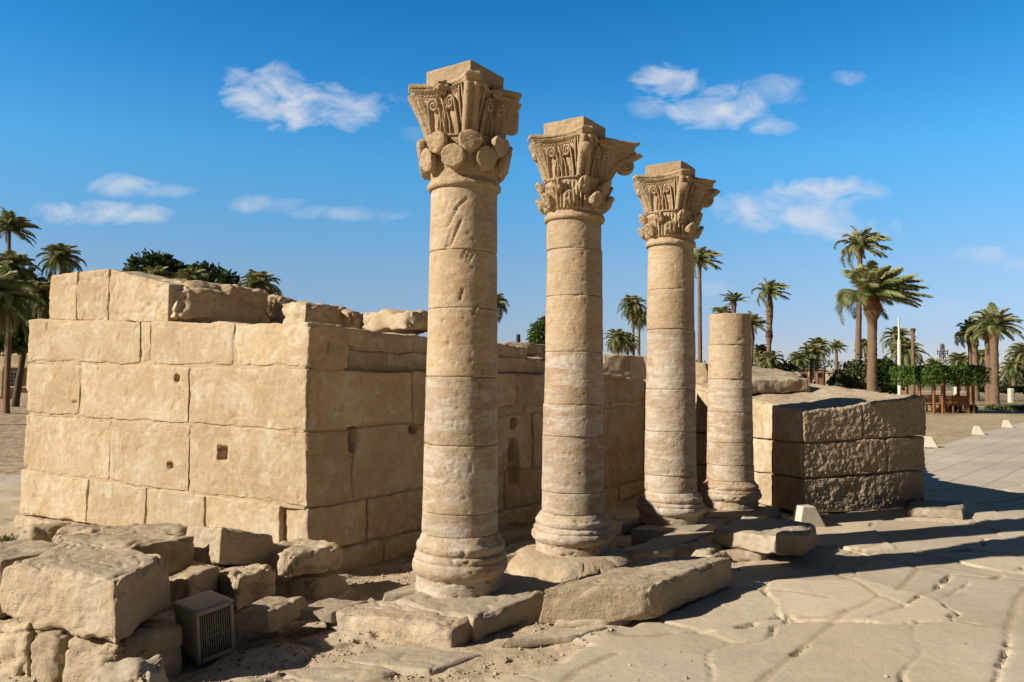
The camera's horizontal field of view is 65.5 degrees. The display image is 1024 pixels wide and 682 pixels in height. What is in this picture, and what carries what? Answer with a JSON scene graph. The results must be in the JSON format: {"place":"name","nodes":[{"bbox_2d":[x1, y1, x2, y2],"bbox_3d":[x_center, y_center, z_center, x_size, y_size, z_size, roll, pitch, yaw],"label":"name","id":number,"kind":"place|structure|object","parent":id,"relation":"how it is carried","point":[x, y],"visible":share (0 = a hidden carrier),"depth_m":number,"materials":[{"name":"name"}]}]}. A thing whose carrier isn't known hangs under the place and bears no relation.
{"place":"outdoors","nodes":[
{"label":"outdoors","id":0,"kind":"place"},
{"bbox_2d":[0,382,1023,681],"bbox_3d":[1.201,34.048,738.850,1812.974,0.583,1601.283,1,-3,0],"label":"ground","id":1,"kind":"structure","parent":0,"point":[904,622],"depth_m":5.86,"materials":[{"name":"beige stone"}]},
{"bbox_2d":[0,348,30,399],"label":"stone building","id":2,"kind":"structure","parent":1,"relation":"on","point":[14,369],"depth_m":45.90,"materials":[{"name":"stone"}]},
{"bbox_2d":[0,615,36,676],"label":"stone block","id":3,"kind":"structure","parent":1,"relation":"on","point":[17,638],"depth_m":4.59,"materials":[{"name":"stone"}]},
{"bbox_2d":[0,539,57,617],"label":"stone block","id":4,"kind":"structure","parent":3,"relation":"on","point":[11,552],"depth_m":5.12,"materials":[{"name":"stone"}]},
{"bbox_2d":[0,249,40,413],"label":"date palm","id":5,"kind":"object","parent":1,"relation":"on","point":[11,260],"visible":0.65,"depth_m":32.91,"materials":[{"name":"green plant"}]},
{"bbox_2d":[0,206,41,411],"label":"date palm","id":6,"kind":"object","parent":1,"relation":"on","point":[9,220],"visible":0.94,"depth_m":34.11,"materials":[{"name":"green plant"}]},
{"bbox_2d":[0,270,47,347],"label":"date palm","id":7,"kind":"object","parent":1,"relation":"on","point":[10,307],"visible":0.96,"depth_m":26.11,"materials":[{"name":"green plant"}]},
{"bbox_2d":[0,266,53,406],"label":"date palm","id":8,"kind":"object","parent":1,"relation":"on","point":[19,345],"visible":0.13,"depth_m":37.38,"materials":[{"name":"green plant"}]},
{"bbox_2d":[12,279,50,318],"bbox_3d":[-19.078,0.282,32.012,1.886,5.565,1.853,2,-3,-29],"label":"date palm","id":9,"kind":"object","parent":1,"relation":"on","point":[41,290],"visible":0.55,"depth_m":31.87,"materials":[{"name":"green plant"}]},
{"bbox_2d":[17,520,70,541],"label":"stone block","id":10,"kind":"structure","parent":1,"relation":"on","point":[47,530],"depth_m":7.15,"materials":[{"name":"stone"}]},
{"bbox_2d":[31,629,73,681],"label":"stone block","id":11,"kind":"structure","parent":1,"relation":"on","point":[49,648],"depth_m":4.50,"materials":[{"name":"stone"}]},
{"bbox_2d":[36,243,86,280],"bbox_3d":[-19.386,-0.515,34.114,1.903,7.362,1.937,3,-4,-44],"label":"date palm","id":12,"kind":"object","parent":1,"relation":"on","point":[61,254],"visible":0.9,"depth_m":33.94,"materials":[{"name":"green plant"}]},
{"bbox_2d":[52,524,112,541],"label":"stone block","id":13,"kind":"structure","parent":1,"relation":"on","point":[70,529],"depth_m":6.82,"materials":[{"name":"stone"}]},
{"bbox_2d":[62,619,182,681],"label":"stone block","id":14,"kind":"structure","parent":1,"relation":"on","point":[85,659],"depth_m":4.48,"materials":[{"name":"stone"}]},
{"bbox_2d":[0,539,170,644],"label":"stone block","id":15,"kind":"structure","parent":14,"relation":"on","point":[115,596],"depth_m":4.58,"materials":[{"name":"stone"}]},
{"bbox_2d":[53,529,193,575],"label":"stone block","id":16,"kind":"structure","parent":1,"relation":"on","point":[175,552],"depth_m":5.87,"materials":[{"name":"stone"}]},
{"bbox_2d":[85,654,168,681],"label":"stone block","id":17,"kind":"structure","parent":1,"relation":"on","point":[136,669],"depth_m":4.05,"materials":[{"name":"grey stone"}]},
{"bbox_2d":[101,523,205,576],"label":"stone block","id":18,"kind":"structure","parent":1,"relation":"on","point":[178,529],"depth_m":6.74,"materials":[{"name":"stone"}]},
{"bbox_2d":[140,266,177,278],"bbox_3d":[-16.140,-0.058,36.007,1.873,6.736,1.696,1,-3,0],"label":"date palm","id":19,"kind":"object","parent":1,"relation":"on","point":[158,271],"visible":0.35,"depth_m":35.95,"materials":[{"name":"green plant"}]},
{"bbox_2d":[147,610,174,622],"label":"stone block","id":20,"kind":"structure","parent":1,"relation":"on","point":[169,615],"depth_m":5.06,"materials":[{"name":"stone"}]},
{"bbox_2d":[122,248,240,283],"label":"leafy tree","id":21,"kind":"object","parent":1,"relation":"on","point":[163,260],"visible":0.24,"depth_m":44.76,"materials":[{"name":"green plant"}]},
{"bbox_2d":[162,565,218,611],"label":"stone block","id":22,"kind":"structure","parent":1,"relation":"on","point":[191,581],"depth_m":5.37,"materials":[{"name":"stone"}]},
{"bbox_2d":[170,267,210,282],"bbox_3d":[-15.051,-0.037,37.095,2.036,6.806,2.000,-1,-3,33],"label":"date palm","id":23,"kind":"object","parent":1,"relation":"on","point":[189,274],"visible":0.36,"depth_m":36.92,"materials":[{"name":"green plant"}]},
{"bbox_2d":[172,590,234,665],"bbox_3d":[-1.911,1.774,4.943,0.273,0.330,0.262,2,5,38],"label":"grille box","id":24,"kind":"object","parent":1,"relation":"on","point":[205,620],"visible":0.99,"depth_m":4.87,"materials":[{"name":"beige paint"}]},
{"bbox_2d":[215,563,275,610],"bbox_3d":[-2.050,1.786,5.834,0.709,0.333,0.466,-1,-3,35],"label":"stone block","id":25,"kind":"object","parent":1,"relation":"on","point":[242,586],"depth_m":5.61,"materials":[{"name":"stone"}]},
{"bbox_2d":[186,526,274,565],"bbox_3d":[-2.204,1.612,6.195,0.622,0.432,0.472,-2,-3,43],"label":"stone block","id":26,"kind":"object","parent":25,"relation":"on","point":[214,546],"depth_m":6.00,"materials":[{"name":"stone"}]},
{"bbox_2d":[238,269,280,295],"bbox_3d":[-12.789,-0.032,39.933,2.305,7.129,2.328,1,-3,0],"label":"date palm","id":27,"kind":"object","parent":1,"relation":"on","point":[259,280],"visible":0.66,"depth_m":39.86,"materials":[{"name":"green plant"}]},
{"bbox_2d":[234,596,308,633],"bbox_3d":[-1.624,1.820,5.292,0.257,0.164,0.608,-1,-3,22],"label":"stone block","id":28,"kind":"object","parent":1,"relation":"on","point":[268,614],"depth_m":5.20,"materials":[{"name":"stone"}]},
{"bbox_2d":[275,573,349,600],"bbox_3d":[-1.647,1.949,6.318,0.731,0.231,0.280,1,-3,-16],"label":"stone block","id":29,"kind":"object","parent":1,"relation":"on","point":[307,587],"depth_m":6.22,"materials":[{"name":"stone"}]},
{"bbox_2d":[266,538,343,580],"bbox_3d":[-1.708,1.711,6.314,0.511,0.226,0.615,-1,-3,38],"label":"stone block","id":30,"kind":"object","parent":29,"relation":"on","point":[289,559],"depth_m":6.15,"materials":[{"name":"stone"}]},
{"bbox_2d":[14,269,644,572],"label":"stone wall","id":31,"kind":"structure","parent":1,"relation":"on","point":[143,407],"depth_m":7.86,"materials":[{"name":"stone"}]},
{"bbox_2d":[162,279,270,323],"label":"eroded block","id":32,"kind":"structure","parent":31,"relation":"on","point":[207,302],"depth_m":8.28,"materials":[{"name":"stone"}]},
{"bbox_2d":[267,294,297,319],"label":"eroded block","id":33,"kind":"structure","parent":31,"relation":"on","point":[272,299],"depth_m":9.20,"materials":[{"name":"stone"}]},
{"bbox_2d":[270,301,346,325],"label":"eroded block","id":34,"kind":"structure","parent":31,"relation":"on","point":[298,312],"depth_m":8.61,"materials":[{"name":"stone"}]},
{"bbox_2d":[341,309,364,328],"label":"eroded block","id":35,"kind":"structure","parent":31,"relation":"on","point":[351,319],"depth_m":8.86,"materials":[{"name":"stone"}]},
{"bbox_2d":[361,308,427,334],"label":"eroded block","id":36,"kind":"structure","parent":31,"relation":"on","point":[399,321],"depth_m":8.68,"materials":[{"name":"stone"}]},
{"bbox_2d":[504,341,544,353],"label":"eroded block","id":37,"kind":"structure","parent":31,"relation":"on","point":[534,348],"depth_m":10.01,"materials":[{"name":"stone"}]},
{"bbox_2d":[603,354,645,379],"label":"eroded block","id":38,"kind":"structure","parent":31,"relation":"on","point":[623,366],"depth_m":11.29,"materials":[{"name":"stone"}]},
{"bbox_2d":[296,598,367,622],"bbox_3d":[-1.294,1.881,5.570,0.308,0.089,0.603,-1,-3,34],"label":"stone block","id":39,"kind":"object","parent":1,"relation":"on","point":[324,610],"depth_m":5.49,"materials":[{"name":"stone"}]},
{"bbox_2d":[273,656,397,681],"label":"stone slab","id":40,"kind":"structure","parent":1,"relation":"on","point":[298,671],"depth_m":4.65,"materials":[{"name":"grey stone"}]},
{"bbox_2d":[327,598,470,648],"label":"stone slab","id":41,"kind":"structure","parent":1,"relation":"on","point":[386,620],"depth_m":5.30,"materials":[{"name":"stone"}]},
{"bbox_2d":[383,583,417,600],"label":"stone slab","id":42,"kind":"structure","parent":1,"relation":"on","point":[400,593],"depth_m":5.94,"materials":[{"name":"grey stone"}]},
{"bbox_2d":[345,645,480,676],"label":"stone slab","id":43,"kind":"structure","parent":1,"relation":"on","point":[406,660],"depth_m":4.85,"materials":[{"name":"grey stone"}]},
{"bbox_2d":[391,573,559,641],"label":"stone slab","id":44,"kind":"structure","parent":1,"relation":"on","point":[515,600],"depth_m":5.64,"materials":[{"name":"grey stone"}]},
{"bbox_2d":[407,60,521,597],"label":"stone column","id":45,"kind":"structure","parent":44,"relation":"on","point":[466,113],"depth_m":5.93,"materials":[{"name":"stone"}]},
{"bbox_2d":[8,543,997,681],"bbox_3d":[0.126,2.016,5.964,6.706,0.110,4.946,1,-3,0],"label":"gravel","id":46,"kind":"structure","parent":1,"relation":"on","point":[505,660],"depth_m":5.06,"materials":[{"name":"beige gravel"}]},
{"bbox_2d":[497,293,509,322],"bbox_3d":[-1.042,0.560,40.019,1.882,6.095,1.838,1,-3,0],"label":"date palm","id":47,"kind":"object","parent":1,"relation":"on","point":[501,304],"visible":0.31,"depth_m":39.94,"materials":[{"name":"green plant"}]},
{"bbox_2d":[501,529,533,545],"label":"stone slab","id":48,"kind":"structure","parent":1,"relation":"on","point":[525,535],"depth_m":8.44,"materials":[{"name":"grey stone"}]},
{"bbox_2d":[526,315,545,357],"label":"leafy tree","id":49,"kind":"object","parent":1,"relation":"on","point":[537,334],"visible":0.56,"depth_m":43.81,"materials":[{"name":"green plant"}]},
{"bbox_2d":[501,627,607,647],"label":"stone slab","id":50,"kind":"structure","parent":1,"relation":"on","point":[552,637],"depth_m":5.22,"materials":[{"name":"grey stone"}]},
{"bbox_2d":[505,543,632,581],"bbox_3d":[0.538,2.010,7.359,1.198,0.160,1.279,1,-3,0],"label":"column footing","id":51,"kind":"object","parent":1,"relation":"on","point":[530,560],"depth_m":6.94,"materials":[{"name":"stone"}]},
{"bbox_2d":[527,116,642,556],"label":"stone column","id":52,"kind":"structure","parent":51,"relation":"on","point":[581,161],"depth_m":7.25,"materials":[{"name":"stone"}]},
{"bbox_2d":[554,619,631,627],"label":"stone slab","id":53,"kind":"structure","parent":1,"relation":"on","point":[561,623],"depth_m":5.58,"materials":[{"name":"grey stone"}]},
{"bbox_2d":[603,328,631,353],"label":"date palm","id":54,"kind":"object","parent":1,"relation":"on","point":[617,340],"visible":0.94,"depth_m":45.87,"materials":[{"name":"green plant"}]},
{"bbox_2d":[617,294,646,355],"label":"date palm","id":55,"kind":"object","parent":1,"relation":"on","point":[631,306],"visible":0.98,"depth_m":49.95,"materials":[{"name":"green plant"}]},
{"bbox_2d":[539,556,732,623],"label":"stone slab","id":56,"kind":"structure","parent":1,"relation":"on","point":[644,588],"depth_m":5.72,"materials":[{"name":"stone"}]},
{"bbox_2d":[628,310,646,355],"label":"date palm","id":57,"kind":"object","parent":1,"relation":"on","point":[641,321],"visible":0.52,"depth_m":51.94,"materials":[{"name":"green plant"}]},
{"bbox_2d":[641,356,646,479],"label":"stone block","id":58,"kind":"structure","parent":1,"relation":"on","point":[644,395],"depth_m":12.22,"materials":[{"name":"stone"}]},
{"bbox_2d":[615,531,713,561],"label":"stone slab","id":59,"kind":"structure","parent":1,"relation":"on","point":[665,545],"depth_m":7.59,"materials":[{"name":"grey stone"}]},
{"bbox_2d":[631,518,724,543],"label":"stone slab","id":60,"kind":"structure","parent":1,"relation":"on","point":[643,533],"depth_m":8.47,"materials":[{"name":"grey stone"}]},
{"bbox_2d":[632,161,720,525],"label":"stone column","id":61,"kind":"structure","parent":60,"relation":"on","point":[676,197],"depth_m":8.86,"materials":[{"name":"stone"}]},
{"bbox_2d":[674,535,725,558],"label":"stone slab","id":62,"kind":"structure","parent":1,"relation":"on","point":[704,546],"depth_m":7.62,"materials":[{"name":"grey stone"}]},
{"bbox_2d":[695,362,707,382],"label":"stone block","id":63,"kind":"structure","parent":1,"relation":"on","point":[701,372],"depth_m":12.62,"materials":[{"name":"stone"}]},
{"bbox_2d":[682,548,728,557],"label":"stone slab","id":64,"kind":"structure","parent":1,"relation":"on","point":[721,552],"depth_m":7.54,"materials":[{"name":"grey stone"}]},
{"bbox_2d":[694,246,723,362],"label":"date palm","id":65,"kind":"object","parent":1,"relation":"on","point":[702,256],"visible":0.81,"depth_m":44.99,"materials":[{"name":"green plant"}]},
{"bbox_2d":[720,290,750,312],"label":"date palm","id":66,"kind":"object","parent":1,"relation":"on","point":[733,299],"visible":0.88,"depth_m":50.02,"materials":[{"name":"green plant"}]},
{"bbox_2d":[723,548,775,561],"bbox_3d":[2.340,2.073,7.813,0.376,0.118,0.759,-2,-3,41],"label":"stone slab","id":67,"kind":"object","parent":1,"relation":"on","point":[738,555],"depth_m":7.61,"materials":[{"name":"grey stone"}]},
{"bbox_2d":[712,516,815,555],"bbox_3d":[2.552,1.949,8.021,0.808,0.200,1.053,-1,-3,35],"label":"stone slab","id":68,"kind":"object","parent":67,"relation":"on","point":[755,534],"depth_m":7.76,"materials":[{"name":"grey stone"}]},
{"bbox_2d":[775,528,817,554],"bbox_3d":[2.688,1.895,7.527,0.256,0.210,0.461,-2,-3,39],"label":"stone slab","id":69,"kind":"object","parent":68,"relation":"on","point":[794,541],"depth_m":7.39,"materials":[{"name":"stone"}]},
{"bbox_2d":[748,310,769,366],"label":"date palm","id":70,"kind":"object","parent":1,"relation":"on","point":[756,323],"visible":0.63,"depth_m":49.91,"materials":[{"name":"green plant"}]},
{"bbox_2d":[753,344,771,367],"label":"date palm","id":71,"kind":"object","parent":1,"relation":"on","point":[760,349],"visible":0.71,"depth_m":57.81,"materials":[{"name":"green plant"}]},
{"bbox_2d":[755,350,785,368],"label":"date palm","id":72,"kind":"object","parent":1,"relation":"on","point":[771,359],"visible":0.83,"depth_m":51.70,"materials":[{"name":"green plant"}]},
{"bbox_2d":[751,277,790,367],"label":"date palm","id":73,"kind":"object","parent":1,"relation":"on","point":[770,288],"visible":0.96,"depth_m":51.94,"materials":[{"name":"green plant"}]},
{"bbox_2d":[752,367,802,377],"bbox_3d":[4.629,0.891,14.280,1.294,0.957,3.495,0,-3,16],"label":"stone mound","id":74,"kind":"object","parent":1,"relation":"on","point":[757,371],"visible":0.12,"depth_m":14.68,"materials":[{"name":"stone"}]},
{"bbox_2d":[776,361,806,377],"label":"garden shrub","id":75,"kind":"object","parent":1,"relation":"on","point":[790,367],"visible":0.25,"depth_m":51.73,"materials":[{"name":"green plant"}]},
{"bbox_2d":[785,351,810,371],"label":"date palm","id":76,"kind":"object","parent":1,"relation":"on","point":[800,359],"visible":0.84,"depth_m":54.77,"materials":[{"name":"green plant"}]},
{"bbox_2d":[792,504,825,526],"bbox_3d":[3.457,2.057,9.270,0.376,0.286,0.190,1,-3,-12],"label":"ground light","id":77,"kind":"object","parent":1,"relation":"on","point":[806,513],"visible":0.76,"depth_m":9.19,"materials":[{"name":"beige concrete"}]},
{"bbox_2d":[796,343,829,383],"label":"date palm","id":78,"kind":"object","parent":1,"relation":"on","point":[813,351],"visible":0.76,"depth_m":55.73,"materials":[{"name":"green plant"}]},
{"bbox_2d":[802,369,825,384],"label":"village house","id":79,"kind":"structure","parent":1,"relation":"on","point":[822,381],"depth_m":149.85,"materials":[{"name":"red brick"}]},
{"bbox_2d":[804,337,831,383],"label":"date palm","id":80,"kind":"object","parent":1,"relation":"on","point":[818,340],"visible":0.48,"depth_m":65.82,"materials":[{"name":"green plant"}]},
{"bbox_2d":[828,339,847,368],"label":"date palm","id":81,"kind":"object","parent":1,"relation":"on","point":[836,345],"visible":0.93,"depth_m":73.89,"materials":[{"name":"green plant"}]},
{"bbox_2d":[826,353,877,389],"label":"garden shrub","id":82,"kind":"object","parent":1,"relation":"on","point":[851,378],"visible":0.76,"depth_m":53.53,"materials":[{"name":"green plant"}]},
{"bbox_2d":[695,358,1021,385],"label":"tree belt","id":83,"kind":"object","parent":1,"relation":"on","point":[1005,380],"visible":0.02,"depth_m":226.89,"materials":[{"name":"green plant"}]},
{"bbox_2d":[833,225,892,374],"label":"date palm","id":84,"kind":"object","parent":1,"relation":"on","point":[859,242],"visible":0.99,"depth_m":61.97,"materials":[{"name":"green plant"}]},
{"bbox_2d":[834,260,933,391],"bbox_3d":[18.371,-0.159,39.850,4.807,7.783,5.016,1,-3,0],"label":"date palm","id":85,"kind":"object","parent":1,"relation":"on","point":[873,282],"visible":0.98,"depth_m":39.74,"materials":[{"name":"green plant"}]},
{"bbox_2d":[877,356,904,393],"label":"garden shrub","id":86,"kind":"object","parent":1,"relation":"on","point":[884,365],"visible":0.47,"depth_m":53.56,"materials":[{"name":"green plant"}]},
{"bbox_2d":[879,326,916,358],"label":"date palm","id":87,"kind":"object","parent":1,"relation":"on","point":[893,334],"visible":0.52,"depth_m":69.75,"materials":[{"name":"green plant"}]},
{"bbox_2d":[897,318,901,394],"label":"lamp pole","id":88,"kind":"object","parent":1,"relation":"on","point":[899,361],"visible":0.42,"depth_m":43.95,"materials":[{"name":"metal"}]},
{"bbox_2d":[884,339,929,394],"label":"date palm","id":89,"kind":"object","parent":1,"relation":"on","point":[905,353],"visible":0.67,"depth_m":65.61,"materials":[{"name":"green plant"}]},
{"bbox_2d":[910,328,915,394],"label":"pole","id":90,"kind":"object","parent":1,"relation":"on","point":[913,390],"visible":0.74,"depth_m":61.94,"materials":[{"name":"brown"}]},
{"bbox_2d":[907,500,965,519],"bbox_3d":[5.455,2.166,10.232,0.637,0.142,0.996,-1,-3,31],"label":"stone slab","id":91,"kind":"object","parent":1,"relation":"on","point":[939,509],"depth_m":9.94,"materials":[{"name":"grey stone"}]},
{"bbox_2d":[888,364,992,413],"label":"pergola","id":92,"kind":"object","parent":1,"relation":"on","point":[932,373],"visible":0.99,"depth_m":40.69,"materials":[{"name":"green plant"}]},
{"bbox_2d":[938,396,966,413],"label":"garden bench","id":93,"kind":"object","parent":1,"relation":"on","point":[955,399],"visible":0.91,"depth_m":40.84,"materials":[{"name":"brown wood"}]},
{"bbox_2d":[943,352,967,390],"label":"date palm","id":94,"kind":"object","parent":1,"relation":"on","point":[956,358],"visible":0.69,"depth_m":109.64,"materials":[{"name":"green plant"}]},
{"bbox_2d":[892,391,1023,396],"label":"boundary wall","id":95,"kind":"structure","parent":1,"relation":"on","point":[964,393],"depth_m":83.71,"materials":[{"name":"beige paint"}]},
{"bbox_2d":[954,317,983,400],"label":"date palm","id":96,"kind":"object","parent":1,"relation":"on","point":[974,353],"visible":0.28,"depth_m":64.85,"materials":[{"name":"green plant"}]},
{"bbox_2d":[954,319,983,400],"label":"date palm","id":97,"kind":"object","parent":1,"relation":"on","point":[968,342],"visible":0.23,"depth_m":65.90,"materials":[{"name":"green plant"}]},
{"bbox_2d":[969,309,1009,403],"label":"date palm","id":98,"kind":"object","parent":1,"relation":"on","point":[987,355],"visible":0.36,"depth_m":57.86,"materials":[{"name":"green plant"}]},
{"bbox_2d":[965,302,1023,404],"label":"date palm","id":99,"kind":"object","parent":1,"relation":"on","point":[996,322],"visible":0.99,"depth_m":56.78,"materials":[{"name":"green plant"}]},
{"bbox_2d":[979,385,1023,393],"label":"garden shrub","id":100,"kind":"object","parent":1,"relation":"on","point":[1017,389],"visible":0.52,"depth_m":69.69,"materials":[{"name":"green plant"}]},
{"bbox_2d":[983,404,1023,410],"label":"garden shrub","id":101,"kind":"object","parent":1,"relation":"on","point":[1006,407],"visible":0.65,"depth_m":45.65,"materials":[{"name":"green plant"}]},
{"bbox_2d":[999,358,1023,385],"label":"date palm","id":102,"kind":"object","parent":1,"relation":"on","point":[1012,369],"visible":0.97,"depth_m":89.62,"materials":[{"name":"green plant"}]},
{"bbox_2d":[1004,342,1023,385],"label":"date palm","id":103,"kind":"object","parent":1,"relation":"on","point":[1018,354],"visible":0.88,"depth_m":89.92,"materials":[{"name":"green plant"}]},
{"bbox_2d":[0,0,1023,379],"label":"sky","id":104,"kind":"structure","parent":0,"point":[279,138],"materials":[{"name":"blue"}]},
{"bbox_2d":[621,516,646,534],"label":"stone slab","id":105,"kind":"structure","parent":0,"point":[627,527],"depth_m":8.98,"materials":[{"name":"grey stone"}]},
{"bbox_2d":[705,506,781,525],"bbox_3d":[2.780,2.135,9.625,0.619,0.174,1.317,-1,-3,33],"label":"stone slab","id":106,"kind":"object","parent":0,"point":[767,512],"depth_m":9.52,"materials":[{"name":"grey stone"}]},
{"bbox_2d":[700,313,761,510],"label":"stone column","id":107,"kind":"structure","parent":106,"relation":"on","point":[729,483],"depth_m":9.88,"materials":[{"name":"stone"}]},
{"bbox_2d":[695,382,925,512],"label":"corner block wall","id":108,"kind":"structure","parent":0,"point":[822,448],"depth_m":10.51,"materials":[{"name":"stone"}]},
{"bbox_2d":[752,375,809,393],"bbox_3d":[3.856,0.657,12.162,1.276,0.291,1.808,1,-3,0],"label":"stone slab","id":109,"kind":"object","parent":108,"relation":"on","point":[768,384],"depth_m":11.57,"materials":[{"name":"stone"}]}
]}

